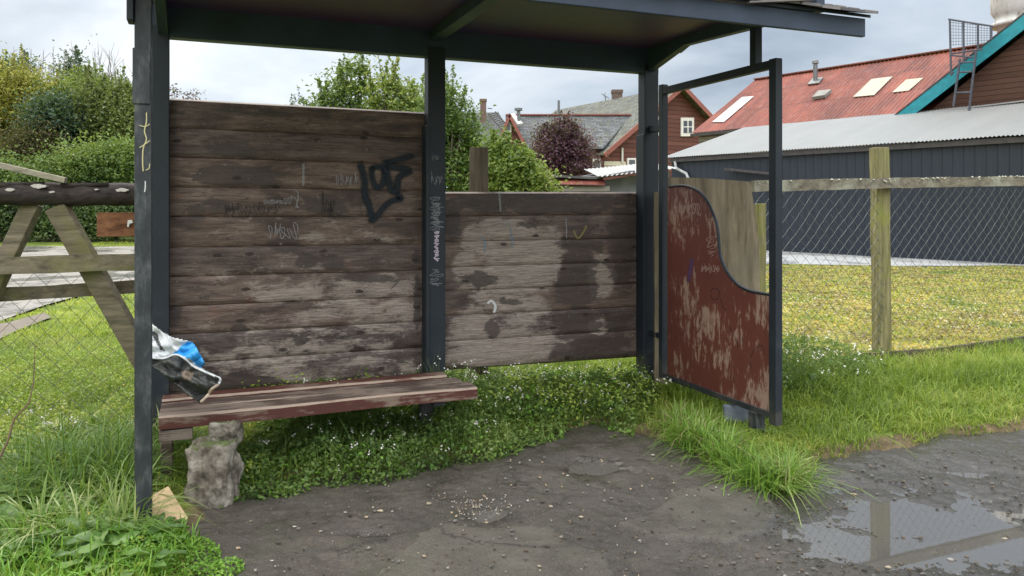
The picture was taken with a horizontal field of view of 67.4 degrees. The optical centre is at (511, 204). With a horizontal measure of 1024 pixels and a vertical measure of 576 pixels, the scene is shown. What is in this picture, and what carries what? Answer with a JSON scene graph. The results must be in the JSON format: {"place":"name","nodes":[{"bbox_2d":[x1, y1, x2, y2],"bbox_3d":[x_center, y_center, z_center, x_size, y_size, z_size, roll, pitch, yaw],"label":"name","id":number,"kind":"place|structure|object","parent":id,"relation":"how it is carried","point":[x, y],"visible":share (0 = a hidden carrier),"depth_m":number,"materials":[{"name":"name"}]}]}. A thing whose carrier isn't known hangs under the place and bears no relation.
{"place":"outdoors","nodes":[
{"label":"outdoors","id":0,"kind":"place"},
{"bbox_2d":[0,246,133,319],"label":"road","id":1,"kind":"structure","parent":0,"point":[8,309],"depth_m":15.19,"materials":[{"name":"asphalt"}]},
{"bbox_2d":[0,502,211,575],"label":"grass","id":2,"kind":"structure","parent":0,"point":[48,553],"depth_m":3.07,"materials":[{"name":"green plant"}]},
{"bbox_2d":[3,239,782,336],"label":"grass","id":3,"kind":"structure","parent":0,"point":[76,303],"depth_m":9.84,"materials":[{"name":"green plant"}]},
{"bbox_2d":[461,99,504,183],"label":"slate roofed house","id":4,"kind":"structure","parent":0,"point":[495,119],"depth_m":48.99,"materials":[{"name":"grey slate"},{"name":"brown brick"}]},
{"bbox_2d":[0,0,996,187],"label":"sky","id":5,"kind":"structure","parent":0,"point":[227,72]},
{"bbox_2d":[0,227,1023,575],"bbox_3d":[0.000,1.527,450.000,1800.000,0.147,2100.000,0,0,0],"label":"ground","id":6,"kind":"structure","parent":0,"point":[886,443],"depth_m":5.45,"materials":[{"name":"green plant"}]},
{"bbox_2d":[0,43,46,82],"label":"pine tree","id":7,"kind":"object","parent":6,"relation":"on","point":[19,58],"visible":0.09,"depth_m":44.08,"materials":[{"name":"green plant"}]},
{"bbox_2d":[0,313,50,337],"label":"mud patch","id":8,"kind":"object","parent":6,"relation":"on","point":[19,324],"visible":1,"depth_m":9.28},
{"bbox_2d":[0,527,60,562],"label":"broadleaf plant","id":9,"kind":"object","parent":6,"relation":"on","point":[11,545],"visible":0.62,"depth_m":3.17,"materials":[{"name":"green plant"}]},
{"bbox_2d":[0,503,66,538],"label":"broadleaf plant","id":10,"kind":"object","parent":6,"relation":"on","point":[5,509],"visible":0.3,"depth_m":3.46,"materials":[{"name":"green plant"}]},
{"bbox_2d":[0,140,77,240],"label":"bush","id":11,"kind":"object","parent":6,"relation":"on","point":[8,176],"visible":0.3,"depth_m":30.34,"materials":[{"name":"green plant"}]},
{"bbox_2d":[0,41,83,155],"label":"bush","id":12,"kind":"object","parent":6,"relation":"on","point":[10,76],"visible":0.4,"depth_m":35.23,"materials":[{"name":"green plant"}]},
{"bbox_2d":[0,473,87,508],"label":"broadleaf plant","id":13,"kind":"object","parent":6,"relation":"on","point":[21,491],"visible":0.38,"depth_m":3.70,"materials":[{"name":"green plant"}]},
{"bbox_2d":[0,106,93,233],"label":"bush","id":14,"kind":"object","parent":6,"relation":"on","point":[26,141],"visible":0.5,"depth_m":32.90,"materials":[{"name":"green plant"}]},
{"bbox_2d":[0,75,110,237],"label":"bush","id":15,"kind":"object","parent":6,"relation":"on","point":[54,106],"visible":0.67,"depth_m":33.69,"materials":[{"name":"green plant"}]},
{"bbox_2d":[19,529,101,557],"bbox_3d":[-1.857,1.414,3.209,0.326,0.071,0.266,0,0,0],"label":"broadleaf plant","id":16,"kind":"object","parent":6,"relation":"on","point":[27,545],"visible":0.26,"depth_m":3.18,"materials":[{"name":"green plant"}]},
{"bbox_2d":[22,486,98,513],"bbox_3d":[-2.130,1.415,3.617,0.308,0.070,0.364,0,0,-41],"label":"broadleaf plant","id":17,"kind":"object","parent":6,"relation":"on","point":[68,498],"visible":0.27,"depth_m":3.66,"materials":[{"name":"green plant"}]},
{"bbox_2d":[0,254,133,442],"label":"wire fence","id":18,"kind":"object","parent":6,"relation":"on","point":[35,265],"visible":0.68,"depth_m":4.77,"materials":[{"name":"grey metal"}]},
{"bbox_2d":[0,205,133,367],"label":"trestle","id":19,"kind":"object","parent":6,"relation":"on","point":[101,285],"visible":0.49,"depth_m":4.78,"materials":[{"name":"brown wood"}]},
{"bbox_2d":[0,182,133,205],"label":"log","id":20,"kind":"object","parent":19,"relation":"on","point":[56,194],"visible":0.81,"depth_m":4.72,"materials":[{"name":"brown wood"}]},
{"bbox_2d":[0,162,67,182],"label":"loose plank","id":21,"kind":"object","parent":20,"relation":"on","point":[30,172],"visible":1,"depth_m":4.64,"materials":[{"name":"beige wood"}]},
{"bbox_2d":[97,212,133,236],"bbox_3d":[-2.453,0.124,4.872,0.320,0.153,0.040,0,0,-22],"label":"hanging board","id":22,"kind":"object","parent":20,"relation":"attached to","point":[115,224],"visible":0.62,"depth_m":4.85,"materials":[{"name":"brown wood"}]},
{"bbox_2d":[0,166,133,242],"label":"hedge","id":23,"kind":"object","parent":6,"relation":"on","point":[86,216],"visible":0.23,"depth_m":30.13,"materials":[{"name":"green plant"}]},
{"bbox_2d":[37,33,103,83],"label":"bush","id":24,"kind":"object","parent":6,"relation":"on","point":[77,53],"visible":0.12,"depth_m":41.68,"materials":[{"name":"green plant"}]},
{"bbox_2d":[14,43,131,84],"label":"bare saplings","id":25,"kind":"object","parent":6,"relation":"on","point":[49,67],"visible":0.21,"depth_m":37.99,"materials":[{"name":"plant"}]},
{"bbox_2d":[13,123,133,240],"bbox_3d":[-16.145,-1.019,31.535,8.425,5.253,5.568,0,0,0],"label":"bush","id":26,"kind":"object","parent":6,"relation":"on","point":[100,163],"visible":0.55,"depth_m":30.66,"materials":[{"name":"green plant"}]},
{"bbox_2d":[24,58,122,156],"bbox_3d":[-20.834,-2.763,36.992,6.064,8.729,5.660,0,0,0],"label":"bush","id":27,"kind":"object","parent":6,"relation":"on","point":[72,79],"visible":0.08,"depth_m":36.42,"materials":[{"name":"green plant"}]},
{"bbox_2d":[44,505,156,542],"bbox_3d":[-1.786,1.405,3.314,0.427,0.091,0.347,0,0,29],"label":"broadleaf plant","id":28,"kind":"object","parent":6,"relation":"on","point":[130,523],"visible":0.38,"depth_m":3.31,"materials":[{"name":"green plant"}]},
{"bbox_2d":[51,529,151,575],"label":"broadleaf plant","id":29,"kind":"object","parent":6,"relation":"on","point":[121,537],"visible":0.61,"depth_m":3.06,"materials":[{"name":"green plant"}]},
{"bbox_2d":[42,58,173,150],"bbox_3d":[-18.062,-2.441,35.306,6.974,8.092,5.807,0,0,0],"label":"bush","id":30,"kind":"object","parent":6,"relation":"on","point":[115,99],"visible":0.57,"depth_m":34.41,"materials":[{"name":"green plant"}]},
{"bbox_2d":[0,403,221,567],"bbox_3d":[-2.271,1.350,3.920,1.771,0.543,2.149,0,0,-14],"label":"long grass","id":31,"kind":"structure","parent":6,"relation":"on","point":[119,460],"depth_m":3.80,"materials":[{"name":"green plant"}]},
{"bbox_2d":[0,346,35,458],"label":"bramble stem","id":32,"kind":"object","parent":31,"relation":"on","point":[11,428],"visible":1,"depth_m":4.01,"materials":[{"name":"plant"}]},
{"bbox_2d":[105,66,131,91],"bbox_3d":[-20.250,-2.771,40.077,4.702,8.744,4.532,0,0,35],"label":"leafy tree","id":33,"kind":"object","parent":6,"relation":"on","point":[123,80],"visible":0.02,"depth_m":39.86,"materials":[{"name":"green plant"}]},
{"bbox_2d":[59,515,185,558],"bbox_3d":[-1.608,1.401,3.195,0.486,0.098,0.407,0,0,0],"label":"broadleaf plant","id":34,"kind":"object","parent":6,"relation":"on","point":[81,538],"visible":0.52,"depth_m":3.19,"materials":[{"name":"green plant"}]},
{"bbox_2d":[2,523,244,575],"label":"ground cover","id":35,"kind":"object","parent":6,"relation":"on","point":[219,563],"visible":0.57,"depth_m":3.14,"materials":[{"name":"green plant"}]},
{"bbox_2d":[103,547,185,575],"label":"broadleaf plant","id":36,"kind":"object","parent":6,"relation":"on","point":[164,558],"visible":0.55,"depth_m":3.02,"materials":[{"name":"green plant"}]},
{"bbox_2d":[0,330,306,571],"bbox_3d":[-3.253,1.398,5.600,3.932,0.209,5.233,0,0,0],"label":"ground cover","id":37,"kind":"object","parent":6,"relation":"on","point":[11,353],"visible":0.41,"depth_m":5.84,"materials":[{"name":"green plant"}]},
{"bbox_2d":[7,400,87,452],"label":"white flowers","id":38,"kind":"object","parent":37,"relation":"on","point":[50,421],"visible":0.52,"depth_m":4.91,"materials":[{"name":"white plant"}]},
{"bbox_2d":[127,512,188,544],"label":"broadleaf plant","id":39,"kind":"object","parent":6,"relation":"on","point":[169,519],"visible":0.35,"depth_m":3.40,"materials":[{"name":"green plant"}]},
{"bbox_2d":[152,487,187,523],"bbox_3d":[-1.614,1.401,3.571,0.202,0.137,0.153,0,0,-22],"label":"cardboard","id":40,"kind":"object","parent":6,"relation":"on","point":[176,509],"visible":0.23,"depth_m":3.57,"materials":[{"name":"beige cardboard"}]},
{"bbox_2d":[170,83,184,98],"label":"round tree","id":41,"kind":"object","parent":6,"relation":"on","point":[174,91],"visible":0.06,"depth_m":59.90,"materials":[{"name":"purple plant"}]},
{"bbox_2d":[180,88,206,99],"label":"round tree","id":42,"kind":"object","parent":6,"relation":"on","point":[190,93],"visible":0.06,"depth_m":59.85,"materials":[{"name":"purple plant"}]},
{"bbox_2d":[289,86,317,105],"bbox_3d":[-3.975,-0.365,14.992,0.904,3.935,0.803,0,0,0],"label":"tree","id":43,"kind":"object","parent":6,"relation":"on","point":[302,102],"visible":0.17,"depth_m":14.94,"materials":[{"name":"green plant"}]},
{"bbox_2d":[297,53,381,108],"bbox_3d":[-2.807,-0.656,13.454,2.460,4.513,2.200,0,0,0],"label":"evergreen tree","id":44,"kind":"object","parent":6,"relation":"on","point":[342,93],"visible":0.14,"depth_m":13.33,"materials":[{"name":"green plant"}]},
{"bbox_2d":[347,55,423,111],"bbox_3d":[-2.003,-0.568,13.100,1.897,4.343,1.935,0,0,-39],"label":"laurel tree","id":45,"kind":"object","parent":6,"relation":"on","point":[391,85],"visible":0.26,"depth_m":12.83,"materials":[{"name":"green plant"}]},
{"bbox_2d":[406,64,506,191],"bbox_3d":[-1.053,-0.305,11.992,2.061,3.836,1.683,0,0,0],"label":"leafy tree","id":46,"kind":"object","parent":6,"relation":"on","point":[458,135],"visible":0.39,"depth_m":11.74,"materials":[{"name":"green plant"}]},
{"bbox_2d":[469,147,487,379],"bbox_3d":[-0.258,0.579,5.950,0.150,2.043,0.149,0,0,0],"label":"round post","id":47,"kind":"object","parent":6,"relation":"on","point":[478,169],"visible":0.14,"depth_m":5.89,"materials":[{"name":"brown wood"}]},
{"bbox_2d":[460,123,578,191],"bbox_3d":[0.103,0.211,10.998,1.730,2.787,1.146,0,0,0],"label":"leafy bush","id":48,"kind":"object","parent":6,"relation":"on","point":[512,169],"visible":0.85,"depth_m":10.83,"materials":[{"name":"green plant"}]},
{"bbox_2d":[450,360,670,383],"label":"white flowers","id":49,"kind":"object","parent":6,"relation":"on","point":[600,382],"visible":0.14,"depth_m":5.95,"materials":[{"name":"white plant"}]},
{"bbox_2d":[501,108,630,174],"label":"red house","id":50,"kind":"structure","parent":6,"relation":"on","point":[606,127],"depth_m":44.01,"materials":[{"name":"tile"}]},
{"bbox_2d":[506,122,510,131],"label":"window","id":51,"kind":"structure","parent":50,"relation":"in","point":[509,124],"depth_m":40.81,"materials":[{"name":"white paint"}]},
{"bbox_2d":[593,159,600,167],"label":"window","id":52,"kind":"structure","parent":50,"relation":"in","point":[599,166],"depth_m":42.46,"materials":[{"name":"white paint"}]},
{"bbox_2d":[522,110,612,180],"bbox_3d":[2.001,-1.077,30.225,3.730,5.365,3.169,0,0,0],"label":"purple tree","id":53,"kind":"object","parent":6,"relation":"on","point":[567,145],"visible":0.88,"depth_m":29.47,"materials":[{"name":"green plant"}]},
{"bbox_2d":[445,357,698,396],"bbox_3d":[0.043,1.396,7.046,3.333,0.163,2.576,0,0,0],"label":"grass","id":54,"kind":"structure","parent":6,"relation":"on","point":[629,359],"depth_m":6.68,"materials":[{"name":"green plant"}]},
{"bbox_2d":[541,164,675,191],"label":"shed","id":55,"kind":"structure","parent":6,"relation":"on","point":[594,181],"depth_m":16.25,"materials":[{"name":"metal"}]},
{"bbox_2d":[552,89,712,179],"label":"red house","id":56,"kind":"structure","parent":6,"relation":"on","point":[689,112],"depth_m":45.09,"materials":[{"name":"red wood"}]},
{"bbox_2d":[627,158,635,164],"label":"window","id":57,"kind":"structure","parent":56,"relation":"in","point":[630,161],"depth_m":43.20,"materials":[{"name":"white paint"}]},
{"bbox_2d":[680,118,693,135],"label":"window","id":58,"kind":"structure","parent":56,"relation":"in","point":[686,124],"depth_m":45.25,"materials":[{"name":"white paint"}]},
{"bbox_2d":[654,192,663,386],"bbox_3d":[1.159,0.725,6.045,0.085,1.650,0.049,0,0,0],"label":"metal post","id":59,"kind":"object","parent":6,"relation":"on","point":[656,281],"visible":0.39,"depth_m":6.02,"materials":[{"name":"grey metal"}]},
{"bbox_2d":[630,391,880,526],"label":"long grass","id":60,"kind":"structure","parent":6,"relation":"on","point":[755,475],"depth_m":4.29,"materials":[{"name":"green plant"}]},
{"bbox_2d":[755,204,765,291],"bbox_3d":[2.053,0.795,6.345,0.076,1.610,0.089,0,0,0],"label":"short post","id":61,"kind":"object","parent":6,"relation":"on","point":[760,211],"visible":0.3,"depth_m":6.31,"materials":[{"name":"brown wood"}]},
{"bbox_2d":[669,315,902,400],"bbox_3d":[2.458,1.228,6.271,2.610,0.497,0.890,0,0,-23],"label":"ground cover","id":62,"kind":"object","parent":6,"relation":"on","point":[787,345],"visible":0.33,"depth_m":6.12,"materials":[{"name":"green plant"}]},
{"bbox_2d":[680,322,881,387],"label":"white flowers","id":63,"kind":"object","parent":62,"relation":"on","point":[823,354],"visible":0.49,"depth_m":6.12,"materials":[{"name":"white plant"}]},
{"bbox_2d":[690,43,983,152],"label":"barn","id":64,"kind":"structure","parent":6,"relation":"on","point":[893,85],"depth_m":30.07,"materials":[{"name":"red metal"}]},
{"bbox_2d":[668,102,1023,263],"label":"shed","id":65,"kind":"structure","parent":6,"relation":"on","point":[729,156],"depth_m":21.61,"materials":[{"name":"grey metal"}]},
{"bbox_2d":[948,18,992,110],"bbox_3d":[13.722,-4.214,23.024,0.115,2.991,1.241,0,0,-38],"label":"roof ladder","id":66,"kind":"object","parent":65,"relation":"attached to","point":[963,35],"visible":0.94,"depth_m":23.13,"materials":[{"name":"metal"}]},
{"bbox_2d":[751,147,1023,360],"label":"wire fence","id":67,"kind":"object","parent":6,"relation":"on","point":[879,183],"visible":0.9,"depth_m":6.99,"materials":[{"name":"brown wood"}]},
{"bbox_2d":[766,264,1023,362],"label":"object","id":68,"kind":"object","parent":6,"relation":"on","point":[933,276],"visible":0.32,"depth_m":11.53,"materials":[{"name":"plant"}]},
{"bbox_2d":[766,264,1023,365],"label":"grass","id":69,"kind":"structure","parent":6,"relation":"on","point":[858,267],"depth_m":10.82,"materials":[{"name":"plant"}]},
{"bbox_2d":[766,251,1023,265],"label":"gravel yard","id":70,"kind":"structure","parent":6,"relation":"on","point":[800,258],"depth_m":19.48,"materials":[{"name":"grey gravel"}]},
{"bbox_2d":[782,379,1023,459],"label":"long grass","id":71,"kind":"structure","parent":6,"relation":"on","point":[870,418],"depth_m":5.14,"materials":[{"name":"green plant"}]},
{"bbox_2d":[790,294,1021,351],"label":"white flowers","id":72,"kind":"object","parent":6,"relation":"on","point":[904,321],"visible":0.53,"depth_m":9.72,"materials":[{"name":"white plant"}]},
{"bbox_2d":[894,13,1023,142],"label":"gabled building","id":73,"kind":"structure","parent":6,"relation":"on","point":[999,75],"depth_m":23.28,"materials":[{"name":"brown"}]},
{"bbox_2d":[990,0,1023,32],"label":"round chimney","id":74,"kind":"object","parent":73,"relation":"on","point":[1004,13],"visible":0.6,"depth_m":28.64,"materials":[{"name":"silver metal"}]},
{"bbox_2d":[183,424,1023,575],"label":"pavement","id":75,"kind":"structure","parent":0,"point":[592,443],"depth_m":3.73,"materials":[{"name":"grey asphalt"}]},
{"bbox_2d":[183,420,243,509],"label":"stone block","id":76,"kind":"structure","parent":75,"relation":"on","point":[215,461],"depth_m":3.80,"materials":[{"name":"stone"}]},
{"bbox_2d":[159,371,477,478],"bbox_3d":[-1.089,1.312,4.447,1.720,0.476,0.468,0,0,-22],"label":"bench","id":77,"kind":"object","parent":75,"relation":"on","point":[181,416],"visible":0.93,"depth_m":4.32,"materials":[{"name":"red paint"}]},
{"bbox_2d":[152,324,220,403],"bbox_3d":[-1.667,0.781,3.820,0.498,0.463,0.222,0,0,0],"label":"sack","id":78,"kind":"object","parent":77,"relation":"on","point":[179,363],"visible":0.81,"depth_m":3.77,"materials":[{"name":"white plastic"}]},
{"bbox_2d":[184,347,666,507],"bbox_3d":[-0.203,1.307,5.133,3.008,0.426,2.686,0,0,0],"label":"ground cover","id":79,"kind":"object","parent":75,"relation":"on","point":[285,485],"visible":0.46,"depth_m":4.64,"materials":[{"name":"green plant"}]},
{"bbox_2d":[258,356,653,471],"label":"white flowers","id":80,"kind":"object","parent":79,"relation":"on","point":[480,400],"visible":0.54,"depth_m":5.10,"materials":[{"name":"white plant"}]},
{"bbox_2d":[469,509,506,523],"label":"puddle water","id":81,"kind":"structure","parent":75,"relation":"on","point":[491,516],"depth_m":3.74,"materials":[{"name":"grey liquid"}]},
{"bbox_2d":[126,0,877,518],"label":"bus shelter","id":82,"kind":"object","parent":75,"relation":"on","point":[312,244],"visible":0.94,"depth_m":5.28,"materials":[{"name":"paint"}]},
{"bbox_2d":[664,177,759,381],"bbox_3d":[1.597,0.647,6.237,0.816,1.745,0.115,0,0,3],"label":"plywood sheet","id":83,"kind":"object","parent":82,"relation":"attached to","point":[732,203],"visible":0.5,"depth_m":6.24,"materials":[{"name":"beige wood"}]},
{"bbox_2d":[568,462,619,475],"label":"puddle water","id":84,"kind":"structure","parent":75,"relation":"on","point":[596,468],"depth_m":4.42,"materials":[{"name":"grey liquid"}]},
{"bbox_2d":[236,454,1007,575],"bbox_3d":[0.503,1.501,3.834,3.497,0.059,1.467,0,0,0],"label":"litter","id":85,"kind":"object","parent":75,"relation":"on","point":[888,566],"visible":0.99,"depth_m":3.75,"materials":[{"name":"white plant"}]},
{"bbox_2d":[723,404,748,422],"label":"concrete slab","id":86,"kind":"structure","parent":75,"relation":"on","point":[737,412],"depth_m":5.16,"materials":[{"name":"grey concrete"}]},
{"bbox_2d":[768,472,1023,574],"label":"puddle water","id":87,"kind":"structure","parent":75,"relation":"on","point":[981,542],"depth_m":3.53,"materials":[{"name":"grey liquid"}]},
{"bbox_2d":[703,410,831,460],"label":"grass","id":88,"kind":"structure","parent":0,"point":[769,430],"depth_m":4.82,"materials":[{"name":"green plant"}]},
{"bbox_2d":[653,332,1023,493],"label":"grass","id":89,"kind":"structure","parent":0,"point":[975,370],"depth_m":5.76,"materials":[{"name":"green plant"}]}
]}

